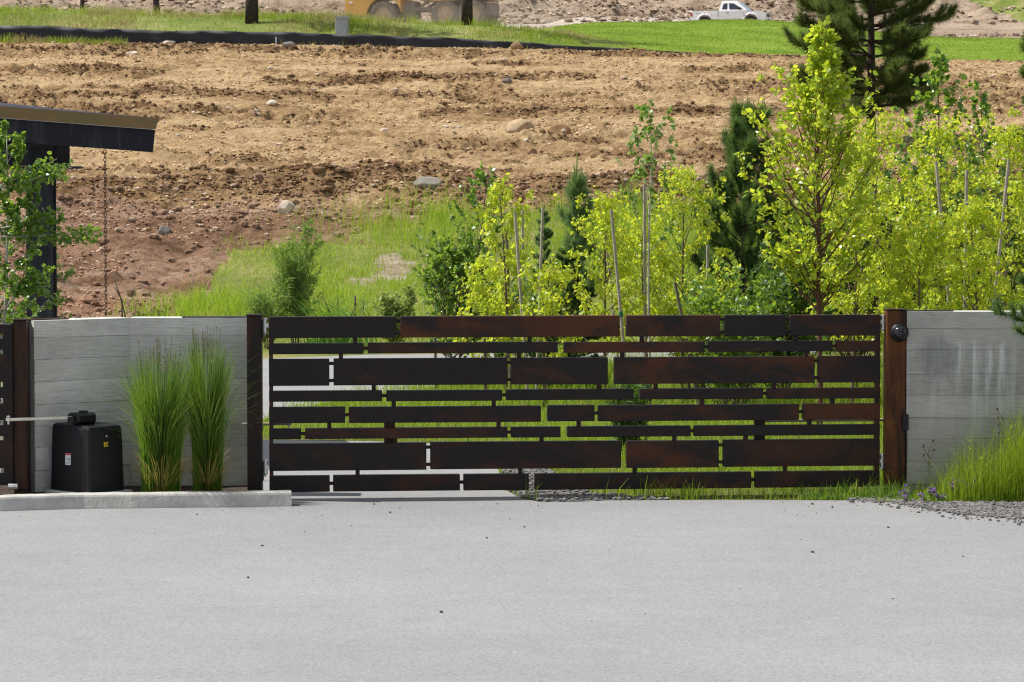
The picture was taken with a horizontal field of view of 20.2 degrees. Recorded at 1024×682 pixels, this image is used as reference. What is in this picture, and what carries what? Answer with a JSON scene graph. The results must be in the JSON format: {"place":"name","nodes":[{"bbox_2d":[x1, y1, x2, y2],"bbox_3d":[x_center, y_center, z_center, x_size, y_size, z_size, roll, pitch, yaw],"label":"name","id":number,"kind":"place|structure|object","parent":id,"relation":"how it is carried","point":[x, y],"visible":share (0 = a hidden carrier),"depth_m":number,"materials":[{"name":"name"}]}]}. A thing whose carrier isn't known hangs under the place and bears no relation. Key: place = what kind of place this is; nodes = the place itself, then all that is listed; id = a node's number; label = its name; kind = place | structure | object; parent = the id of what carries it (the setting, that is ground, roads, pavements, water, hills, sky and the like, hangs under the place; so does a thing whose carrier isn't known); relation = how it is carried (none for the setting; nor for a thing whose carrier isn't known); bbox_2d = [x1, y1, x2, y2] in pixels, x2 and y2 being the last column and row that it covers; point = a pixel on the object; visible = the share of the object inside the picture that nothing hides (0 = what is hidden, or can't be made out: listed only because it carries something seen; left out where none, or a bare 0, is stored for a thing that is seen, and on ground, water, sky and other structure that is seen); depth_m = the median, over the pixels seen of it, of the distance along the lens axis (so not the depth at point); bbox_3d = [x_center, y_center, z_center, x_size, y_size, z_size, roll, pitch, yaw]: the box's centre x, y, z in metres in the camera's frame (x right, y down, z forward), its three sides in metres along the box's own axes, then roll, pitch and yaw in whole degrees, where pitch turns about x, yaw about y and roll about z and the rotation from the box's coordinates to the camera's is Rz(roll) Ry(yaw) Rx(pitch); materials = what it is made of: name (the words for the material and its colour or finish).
{"place":"outdoors","nodes":[
{"label":"outdoors","id":0,"kind":"place"},
{"bbox_2d":[0,485,246,494],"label":"planting bed","id":1,"kind":"object","parent":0,"point":[4,490],"visible":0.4,"depth_m":25.20,"materials":[{"name":"soil"}]},
{"bbox_2d":[90,336,223,491],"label":"ornamental grass","id":2,"kind":"object","parent":1,"relation":"on","point":[160,447],"depth_m":24.70,"materials":[{"name":"green plant"}]},
{"bbox_2d":[148,324,259,490],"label":"ornamental grass","id":3,"kind":"object","parent":1,"relation":"on","point":[207,440],"depth_m":24.82,"materials":[{"name":"green plant"}]},
{"bbox_2d":[0,1,640,48],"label":"meadow","id":4,"kind":"structure","parent":0,"point":[239,28],"depth_m":120.86,"materials":[{"name":"green plant"}]},
{"bbox_2d":[245,0,257,23],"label":"ponderosa pine","id":5,"kind":"object","parent":4,"relation":"on","point":[251,11],"visible":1,"depth_m":121.33,"materials":[{"name":"brown plant"}]},
{"bbox_2d":[335,16,348,33],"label":"utility pedestal","id":6,"kind":"object","parent":4,"relation":"on","point":[341,24],"visible":0.69,"depth_m":118.83,"materials":[{"name":"grey plastic"}]},
{"bbox_2d":[461,0,472,24],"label":"ponderosa pine","id":7,"kind":"object","parent":4,"relation":"on","point":[466,9],"visible":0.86,"depth_m":123.25,"materials":[{"name":"brown plant"}]},
{"bbox_2d":[0,351,815,424],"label":"road","id":8,"kind":"structure","parent":0,"point":[331,386],"depth_m":41.92,"materials":[{"name":"grey asphalt"}]},
{"bbox_2d":[0,363,972,501],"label":"ground","id":9,"kind":"structure","parent":0,"point":[724,496],"depth_m":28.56,"materials":[{"name":"green plant"}]},
{"bbox_2d":[410,160,515,385],"bbox_3d":[-0.659,-0.934,39.995,1.528,3.152,1.270,0,3,0],"label":"aspen tree","id":10,"kind":"object","parent":9,"relation":"on","point":[441,265],"visible":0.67,"depth_m":39.93,"materials":[{"name":"green plant"}]},
{"bbox_2d":[448,255,509,405],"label":"maple tree","id":11,"kind":"object","parent":9,"relation":"on","point":[483,304],"visible":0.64,"depth_m":35.98,"materials":[{"name":"green plant"}]},
{"bbox_2d":[474,172,538,391],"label":"maple tree","id":12,"kind":"object","parent":9,"relation":"on","point":[487,225],"visible":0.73,"depth_m":38.07,"materials":[{"name":"green plant"}]},
{"bbox_2d":[468,261,549,356],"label":"bush","id":13,"kind":"object","parent":9,"relation":"on","point":[516,311],"visible":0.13,"depth_m":40.92,"materials":[{"name":"green plant"}]},
{"bbox_2d":[513,213,529,401],"bbox_3d":[0.125,-0.383,36.528,0.215,2.495,0.040,0,3,0],"label":"tree stake","id":14,"kind":"object","parent":9,"relation":"on","point":[518,269],"visible":0.49,"depth_m":36.49,"materials":[{"name":"grey wood"}]},
{"bbox_2d":[535,208,543,388],"bbox_3d":[0.357,-0.462,37.525,0.124,2.552,0.040,0,3,0],"label":"tree stake","id":15,"kind":"object","parent":9,"relation":"on","point":[541,249],"visible":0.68,"depth_m":37.47,"materials":[{"name":"grey wood"}]},
{"bbox_2d":[510,251,573,407],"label":"maple tree","id":16,"kind":"object","parent":9,"relation":"on","point":[546,298],"visible":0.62,"depth_m":35.90,"materials":[{"name":"green plant"}]},
{"bbox_2d":[525,204,565,341],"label":"spruce tree","id":17,"kind":"object","parent":9,"relation":"on","point":[547,233],"visible":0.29,"depth_m":42.95,"materials":[{"name":"green plant"}]},
{"bbox_2d":[516,243,606,388],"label":"spruce tree","id":18,"kind":"object","parent":9,"relation":"on","point":[575,301],"visible":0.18,"depth_m":38.95,"materials":[{"name":"green plant"}]},
{"bbox_2d":[268,352,882,419],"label":"back verge grass","id":19,"kind":"structure","parent":9,"relation":"on","point":[347,404],"depth_m":36.67,"materials":[{"name":"green plant"}]},
{"bbox_2d":[550,149,614,356],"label":"young pine","id":20,"kind":"object","parent":9,"relation":"on","point":[577,183],"visible":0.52,"depth_m":43.88,"materials":[{"name":"green plant"}]},
{"bbox_2d":[553,184,646,387],"bbox_3d":[1.135,-0.611,36.953,1.237,2.807,1.316,0,3,0],"label":"maple tree","id":21,"kind":"object","parent":9,"relation":"on","point":[604,221],"visible":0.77,"depth_m":36.87,"materials":[{"name":"green plant"}]},
{"bbox_2d":[610,210,627,384],"bbox_3d":[1.356,-0.377,36.028,0.272,2.535,0.051,0,3,0],"label":"tree stake","id":22,"kind":"object","parent":9,"relation":"on","point":[617,279],"visible":0.7,"depth_m":35.99,"materials":[{"name":"grey wood"}]},
{"bbox_2d":[599,216,686,356],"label":"maple tree","id":23,"kind":"object","parent":9,"relation":"on","point":[659,277],"visible":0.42,"depth_m":38.49,"materials":[{"name":"green plant"}]},
{"bbox_2d":[643,184,646,356],"bbox_3d":[1.710,-0.590,37.018,0.061,2.858,0.040,0,3,0],"label":"tree stake","id":24,"kind":"object","parent":9,"relation":"on","point":[644,256],"visible":0.43,"depth_m":36.98,"materials":[{"name":"grey wood"}]},
{"bbox_2d":[615,98,682,403],"bbox_3d":[1.738,-1.107,36.150,0.798,3.879,0.799,1,3,11],"label":"aspen sapling","id":25,"kind":"object","parent":9,"relation":"on","point":[647,159],"visible":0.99,"depth_m":36.06,"materials":[{"name":"green plant"}]},
{"bbox_2d":[632,162,733,387],"bbox_3d":[2.314,-0.865,38.954,1.389,3.114,1.264,0,3,0],"label":"maple tree","id":26,"kind":"object","parent":9,"relation":"on","point":[682,177],"visible":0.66,"depth_m":38.87,"materials":[{"name":"green plant"}]},
{"bbox_2d":[674,282,698,403],"bbox_3d":[2.201,0.076,36.050,0.358,1.632,0.040,0,3,0],"label":"tree stake","id":27,"kind":"object","parent":9,"relation":"on","point":[680,307],"visible":0.41,"depth_m":36.01,"materials":[{"name":"grey wood"}]},
{"bbox_2d":[650,252,748,401],"bbox_3d":[2.406,-0.179,37.068,1.337,1.941,1.424,0,3,0],"label":"bush","id":28,"kind":"object","parent":9,"relation":"on","point":[672,309],"visible":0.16,"depth_m":37.02,"materials":[{"name":"green plant"}]},
{"bbox_2d":[673,94,797,314],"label":"young pine","id":29,"kind":"object","parent":9,"relation":"on","point":[742,136],"visible":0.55,"depth_m":44.64,"materials":[{"name":"green plant"}]},
{"bbox_2d":[678,252,826,403],"bbox_3d":[2.740,-0.090,34.931,1.731,1.980,1.411,-3,4,-44],"label":"bush","id":30,"kind":"object","parent":9,"relation":"on","point":[733,307],"visible":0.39,"depth_m":34.84,"materials":[{"name":"green plant"}]},
{"bbox_2d":[722,222,841,400],"bbox_3d":[3.456,-0.367,37.039,1.428,2.320,1.667,2,4,40],"label":"dogwood bush","id":31,"kind":"object","parent":9,"relation":"on","point":[801,304],"visible":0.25,"depth_m":36.83,"materials":[{"name":"green plant"}]},
{"bbox_2d":[733,15,896,423],"bbox_3d":[3.351,-1.276,31.953,1.778,4.638,1.775,0,3,0],"label":"birch tree","id":32,"kind":"object","parent":9,"relation":"on","point":[818,128],"visible":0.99,"depth_m":31.77,"materials":[{"name":"green plant"}]},
{"bbox_2d":[772,137,918,386],"bbox_3d":[4.663,-1.104,39.937,2.085,3.500,2.361,0,3,0],"label":"dogwood bush","id":33,"kind":"object","parent":9,"relation":"on","point":[809,223],"visible":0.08,"depth_m":39.84,"materials":[{"name":"green plant"}]},
{"bbox_2d":[793,479,913,499],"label":"post foot grass","id":34,"kind":"structure","parent":9,"relation":"on","point":[859,496],"depth_m":25.23,"materials":[{"name":"green plant"}]},
{"bbox_2d":[805,163,912,402],"bbox_3d":[4.165,-0.626,34.564,1.296,3.076,1.351,1,3,26],"label":"maple tree","id":35,"kind":"object","parent":9,"relation":"on","point":[845,306],"visible":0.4,"depth_m":34.43,"materials":[{"name":"green plant"}]},
{"bbox_2d":[795,102,938,362],"bbox_3d":[4.631,-1.095,36.014,1.508,3.868,1.713,2,4,41],"label":"maple tree","id":36,"kind":"object","parent":9,"relation":"on","point":[893,140],"visible":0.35,"depth_m":35.87,"materials":[{"name":"green plant"}]},
{"bbox_2d":[883,308,908,491],"bbox_3d":[3.407,0.552,25.507,0.196,1.673,0.240,0,3,-5],"label":"gate post","id":37,"kind":"object","parent":9,"relation":"on","point":[895,416],"visible":1,"depth_m":25.48,"materials":[{"name":"metal"}]},
{"bbox_2d":[534,314,884,489],"bbox_3d":[1.770,0.533,25.491,3.164,1.533,0.170,0,3,-5],"label":"gate leaf","id":38,"kind":"object","parent":37,"relation":"attached to","point":[758,450],"visible":1,"depth_m":25.43,"materials":[{"name":"metal"}]},
{"bbox_2d":[852,206,969,341],"bbox_3d":[4.365,-0.207,31.523,1.158,2.546,1.066,2,3,32],"label":"maple tree","id":39,"kind":"object","parent":9,"relation":"on","point":[914,250],"visible":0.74,"depth_m":31.41,"materials":[{"name":"green plant"}]},
{"bbox_2d":[846,140,1001,344],"bbox_3d":[5.690,-1.127,40.066,2.245,3.532,2.279,0,3,0],"label":"dogwood bush","id":40,"kind":"object","parent":9,"relation":"on","point":[971,155],"visible":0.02,"depth_m":39.92,"materials":[{"name":"plant"}]},
{"bbox_2d":[890,44,985,195],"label":"aspen tree","id":41,"kind":"object","parent":9,"relation":"on","point":[937,75],"visible":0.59,"depth_m":41.73,"materials":[{"name":"green plant"}]},
{"bbox_2d":[934,161,950,304],"bbox_3d":[5.005,-0.509,33.017,0.341,3.102,0.051,0,3,0],"label":"tree stake","id":42,"kind":"object","parent":9,"relation":"on","point":[938,190],"visible":0.33,"depth_m":32.95,"materials":[{"name":"grey wood"}]},
{"bbox_2d":[870,106,1023,309],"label":"maple tree","id":43,"kind":"object","parent":9,"relation":"on","point":[927,170],"visible":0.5,"depth_m":33.75,"materials":[{"name":"plant"}]},
{"bbox_2d":[872,483,1022,501],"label":"short weeds","id":44,"kind":"object","parent":9,"relation":"on","point":[915,492],"visible":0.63,"depth_m":24.99,"materials":[{"name":"green plant"}]},
{"bbox_2d":[902,143,1023,309],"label":"dogwood bush","id":45,"kind":"object","parent":9,"relation":"on","point":[1009,245],"visible":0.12,"depth_m":38.66,"materials":[{"name":"plant"}]},
{"bbox_2d":[905,310,1023,494],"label":"concrete wall","id":46,"kind":"structure","parent":9,"relation":"on","point":[965,369],"depth_m":25.48,"materials":[{"name":"concrete"}]},
{"bbox_2d":[963,170,967,306],"bbox_3d":[5.224,-0.473,33.219,0.064,3.007,0.040,0,3,0],"label":"tree stake","id":47,"kind":"object","parent":9,"relation":"on","point":[966,186],"visible":0.3,"depth_m":33.14,"materials":[{"name":"grey wood"}]},
{"bbox_2d":[922,402,1023,501],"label":"tall grass","id":48,"kind":"structure","parent":9,"relation":"on","point":[1008,477],"depth_m":24.93,"materials":[{"name":"green plant"}]},
{"bbox_2d":[925,196,1023,309],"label":"maple tree","id":49,"kind":"object","parent":9,"relation":"on","point":[969,218],"visible":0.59,"depth_m":31.92,"materials":[{"name":"plant"}]},
{"bbox_2d":[937,104,1023,309],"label":"maple tree","id":50,"kind":"object","parent":9,"relation":"on","point":[1014,188],"visible":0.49,"depth_m":34.81,"materials":[{"name":"plant"}]},
{"bbox_2d":[954,80,1011,250],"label":"aspen tree","id":51,"kind":"object","parent":9,"relation":"on","point":[984,105],"visible":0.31,"depth_m":43.03,"materials":[{"name":"green plant"}]},
{"bbox_2d":[992,159,1010,307],"bbox_3d":[5.539,-0.521,33.017,0.335,3.125,0.051,0,3,0],"label":"tree stake","id":52,"kind":"object","parent":9,"relation":"on","point":[1004,202],"visible":0.32,"depth_m":32.95,"materials":[{"name":"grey wood"}]},
{"bbox_2d":[0,0,974,11],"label":"hillside","id":53,"kind":"structure","parent":0,"point":[537,4],"depth_m":237.05,"materials":[{"name":"beige soil"}]},
{"bbox_2d":[31,0,1016,36],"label":"hill stones","id":54,"kind":"object","parent":53,"relation":"on","point":[972,21],"visible":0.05,"depth_m":201.95,"materials":[{"name":"grey stone"}]},
{"bbox_2d":[0,183,1000,323],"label":"dirt bank","id":55,"kind":"structure","parent":0,"point":[164,268],"depth_m":61.75,"materials":[{"name":"brown soil"}]},
{"bbox_2d":[278,200,294,213],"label":"boulder","id":56,"kind":"object","parent":55,"relation":"on","point":[285,206],"visible":1,"depth_m":64.93,"materials":[{"name":"beige stone"}]},
{"bbox_2d":[0,192,841,317],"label":"bank crumbs","id":57,"kind":"object","parent":55,"relation":"on","point":[141,210],"visible":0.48,"depth_m":64.42,"materials":[{"name":"soil"}]},
{"bbox_2d":[4,164,925,316],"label":"bank stones","id":58,"kind":"object","parent":55,"relation":"on","point":[94,215],"visible":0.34,"depth_m":65.67,"materials":[{"name":"grey stone"}]},
{"bbox_2d":[0,160,1020,317],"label":"bank clods","id":59,"kind":"object","parent":55,"relation":"on","point":[198,220],"visible":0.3,"depth_m":66.27,"materials":[{"name":"brown soil"}]},
{"bbox_2d":[0,439,1023,681],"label":"road","id":60,"kind":"structure","parent":0,"point":[331,594],"depth_m":19.27,"materials":[{"name":"concrete"}]},
{"bbox_2d":[8,318,30,493],"bbox_3d":[-4.258,0.607,24.906,0.161,1.605,0.548,0,3,-4],"label":"gate post","id":61,"kind":"object","parent":60,"relation":"on","point":[21,377],"visible":0.91,"depth_m":24.73,"materials":[{"name":"metal"}]},
{"bbox_2d":[0,324,13,484],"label":"gate leaf","id":62,"kind":"object","parent":61,"relation":"attached to","point":[6,409],"visible":1,"depth_m":24.69,"materials":[{"name":"metal"}]},
{"bbox_2d":[0,254,74,422],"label":"bush","id":63,"kind":"object","parent":60,"relation":"on","point":[67,273],"visible":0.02,"depth_m":30.96,"materials":[{"name":"green plant"}]},
{"bbox_2d":[0,119,106,472],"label":"aspen tree","id":64,"kind":"object","parent":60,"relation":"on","point":[12,209],"visible":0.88,"depth_m":27.00,"materials":[{"name":"green plant"}]},
{"bbox_2d":[0,102,158,317],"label":"entry canopy","id":65,"kind":"object","parent":60,"relation":"on","point":[58,133],"visible":0.61,"depth_m":28.59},
{"bbox_2d":[103,149,107,316],"bbox_3d":[-4.048,-0.401,28.686,0.026,3.019,0.020,-2,3,-35],"label":"rain chain","id":66,"kind":"object","parent":65,"relation":"hanging from","point":[105,231],"visible":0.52,"depth_m":28.65,"materials":[{"name":"brown metal"}]},
{"bbox_2d":[45,489,132,492],"bbox_3d":[-3.659,1.339,24.894,0.580,0.107,0.505,3,4,42],"label":"equipment pad","id":67,"kind":"object","parent":60,"relation":"on","point":[62,491],"visible":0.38,"depth_m":24.82,"materials":[{"name":"concrete"}]},
{"bbox_2d":[6,410,123,492],"bbox_3d":[-3.841,0.948,24.731,0.612,0.685,0.822,3,4,42],"label":"gate opener","id":68,"kind":"object","parent":67,"relation":"on","point":[87,450],"visible":1,"depth_m":24.71,"materials":[{"name":"black plastic"}]},
{"bbox_2d":[10,316,246,491],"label":"concrete wall","id":69,"kind":"structure","parent":60,"relation":"on","point":[68,357],"depth_m":25.39,"materials":[{"name":"concrete"}]},
{"bbox_2d":[0,490,291,510],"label":"kerb","id":70,"kind":"structure","parent":60,"relation":"on","point":[113,500],"depth_m":24.43,"materials":[{"name":"concrete"}]},
{"bbox_2d":[246,314,263,490],"bbox_3d":[-2.239,0.582,25.101,0.140,1.635,0.152,0,3,0],"label":"gate post","id":71,"kind":"object","parent":60,"relation":"on","point":[255,337],"visible":0.91,"depth_m":25.03,"materials":[{"name":"metal"}]},
{"bbox_2d":[242,315,633,491],"bbox_3d":[-0.648,0.544,25.276,3.438,1.533,0.170,0,3,-5],"label":"gate leaf","id":72,"kind":"object","parent":71,"relation":"attached to","point":[390,452],"visible":0.98,"depth_m":25.18,"materials":[{"name":"metal"}]},
{"bbox_2d":[0,41,1023,213],"bbox_3d":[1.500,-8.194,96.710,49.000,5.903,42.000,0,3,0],"label":"dirt field","id":73,"kind":"structure","parent":0,"point":[488,156],"depth_m":96.08,"materials":[{"name":"brown soil"}]},
{"bbox_2d":[0,32,672,51],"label":"fence foot grass","id":74,"kind":"structure","parent":73,"relation":"on","point":[14,39],"depth_m":116.03,"materials":[{"name":"green plant"}]},
{"bbox_2d":[0,25,724,54],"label":"silt fence","id":75,"kind":"object","parent":73,"relation":"on","point":[197,37],"visible":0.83,"depth_m":116.53,"materials":[{"name":"black fabric"}]},
{"bbox_2d":[413,176,440,188],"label":"boulder","id":76,"kind":"object","parent":73,"relation":"on","point":[426,181],"visible":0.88,"depth_m":67.63,"materials":[{"name":"grey stone"}]},
{"bbox_2d":[0,42,1019,209],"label":"dirt clods","id":77,"kind":"object","parent":73,"relation":"on","point":[316,170],"visible":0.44,"depth_m":91.95,"materials":[{"name":"brown soil"}]},
{"bbox_2d":[5,41,1020,213],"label":"field stones","id":78,"kind":"object","parent":73,"relation":"on","point":[444,126],"visible":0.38,"depth_m":91.48,"materials":[{"name":"grey stone"}]},
{"bbox_2d":[506,119,534,132],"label":"boulder","id":79,"kind":"object","parent":73,"relation":"on","point":[516,125],"visible":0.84,"depth_m":87.67,"materials":[{"name":"beige stone"}]},
{"bbox_2d":[547,124,571,134],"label":"boulder","id":80,"kind":"object","parent":73,"relation":"on","point":[553,129],"visible":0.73,"depth_m":87.00,"materials":[{"name":"brown stone"}]},
{"bbox_2d":[780,0,963,139],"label":"ponderosa pine","id":81,"kind":"object","parent":73,"relation":"on","point":[902,38],"visible":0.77,"depth_m":82.89,"materials":[{"name":"green plant"}]},
{"bbox_2d":[0,0,1023,38],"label":"hillside","id":82,"kind":"structure","parent":0,"point":[983,16],"depth_m":221.77,"materials":[{"name":"beige soil"}]},
{"bbox_2d":[1,0,1023,36],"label":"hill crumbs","id":83,"kind":"object","parent":82,"relation":"on","point":[665,17],"visible":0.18,"depth_m":220.56,"materials":[{"name":"soil"}]},
{"bbox_2d":[93,172,1021,358],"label":"grass bank","id":84,"kind":"structure","parent":0,"point":[238,282],"depth_m":59.79,"materials":[{"name":"green plant"}]},
{"bbox_2d":[239,275,292,347],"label":"willow shrub","id":85,"kind":"object","parent":84,"relation":"on","point":[263,304],"visible":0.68,"depth_m":49.55,"materials":[{"name":"green plant"}]},
{"bbox_2d":[267,216,326,342],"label":"willow shrub","id":86,"kind":"object","parent":84,"relation":"on","point":[295,271],"visible":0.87,"depth_m":49.94,"materials":[{"name":"green plant"}]},
{"bbox_2d":[275,289,413,351],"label":"cattail clump","id":87,"kind":"object","parent":84,"relation":"on","point":[335,340],"visible":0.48,"depth_m":49.23,"materials":[{"name":"green plant"}]},
{"bbox_2d":[348,253,423,284],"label":"bare patch","id":88,"kind":"object","parent":84,"relation":"on","point":[395,268],"visible":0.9,"depth_m":59.60,"materials":[{"name":"soil"}]},
{"bbox_2d":[371,282,419,341],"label":"bush","id":89,"kind":"object","parent":84,"relation":"on","point":[406,300],"visible":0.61,"depth_m":49.37,"materials":[{"name":"green plant"}]},
{"bbox_2d":[1000,31,1023,184],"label":"ponderosa pine","id":90,"kind":"object","parent":84,"relation":"on","point":[1021,71],"visible":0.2,"depth_m":61.66,"materials":[{"name":"green plant"}]},
{"bbox_2d":[500,468,669,501],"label":"verge gravel","id":91,"kind":"structure","parent":0,"point":[564,495],"depth_m":25.39,"materials":[{"name":"grey gravel"}]},
{"bbox_2d":[494,17,688,27],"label":"haul road","id":92,"kind":"structure","parent":0,"point":[560,22],"depth_m":200.50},
{"bbox_2d":[345,0,498,24],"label":"haul truck","id":93,"kind":"object","parent":92,"relation":"on","point":[439,10],"visible":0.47,"depth_m":188.42,"materials":[{"name":"yellow paint"}]},
{"bbox_2d":[689,1,771,20],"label":"pickup truck","id":94,"kind":"object","parent":92,"relation":"on","point":[736,10],"visible":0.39,"depth_m":193.33,"materials":[{"name":"white paint"}]},
{"bbox_2d":[603,384,652,456],"bbox_3d":[1.166,0.682,29.065,0.591,1.020,0.646,1,3,17],"label":"bush","id":95,"kind":"object","parent":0,"point":[634,401],"visible":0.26,"depth_m":28.99,"materials":[{"name":"green plant"}]},
{"bbox_2d":[539,18,1023,61],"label":"lawn","id":96,"kind":"structure","parent":0,"point":[739,48],"depth_m":129.43,"materials":[{"name":"green plant"}]},
{"bbox_2d":[843,495,1023,525],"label":"shoulder gravel","id":97,"kind":"structure","parent":0,"point":[1008,510],"depth_m":24.41,"materials":[{"name":"grey gravel"}]},
{"bbox_2d":[986,0,1023,21],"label":"hill grass","id":98,"kind":"structure","parent":0,"point":[1013,13],"depth_m":231.45,"materials":[{"name":"green plant"}]},
{"label":"gravel shoulder","id":99,"kind":"structure","parent":0,"visible":0},
{"bbox_2d":[985,242,1023,337],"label":"young pine","id":100,"kind":"object","parent":99,"relation":"on","point":[999,312],"visible":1,"depth_m":23.99,"materials":[{"name":"green plant"}]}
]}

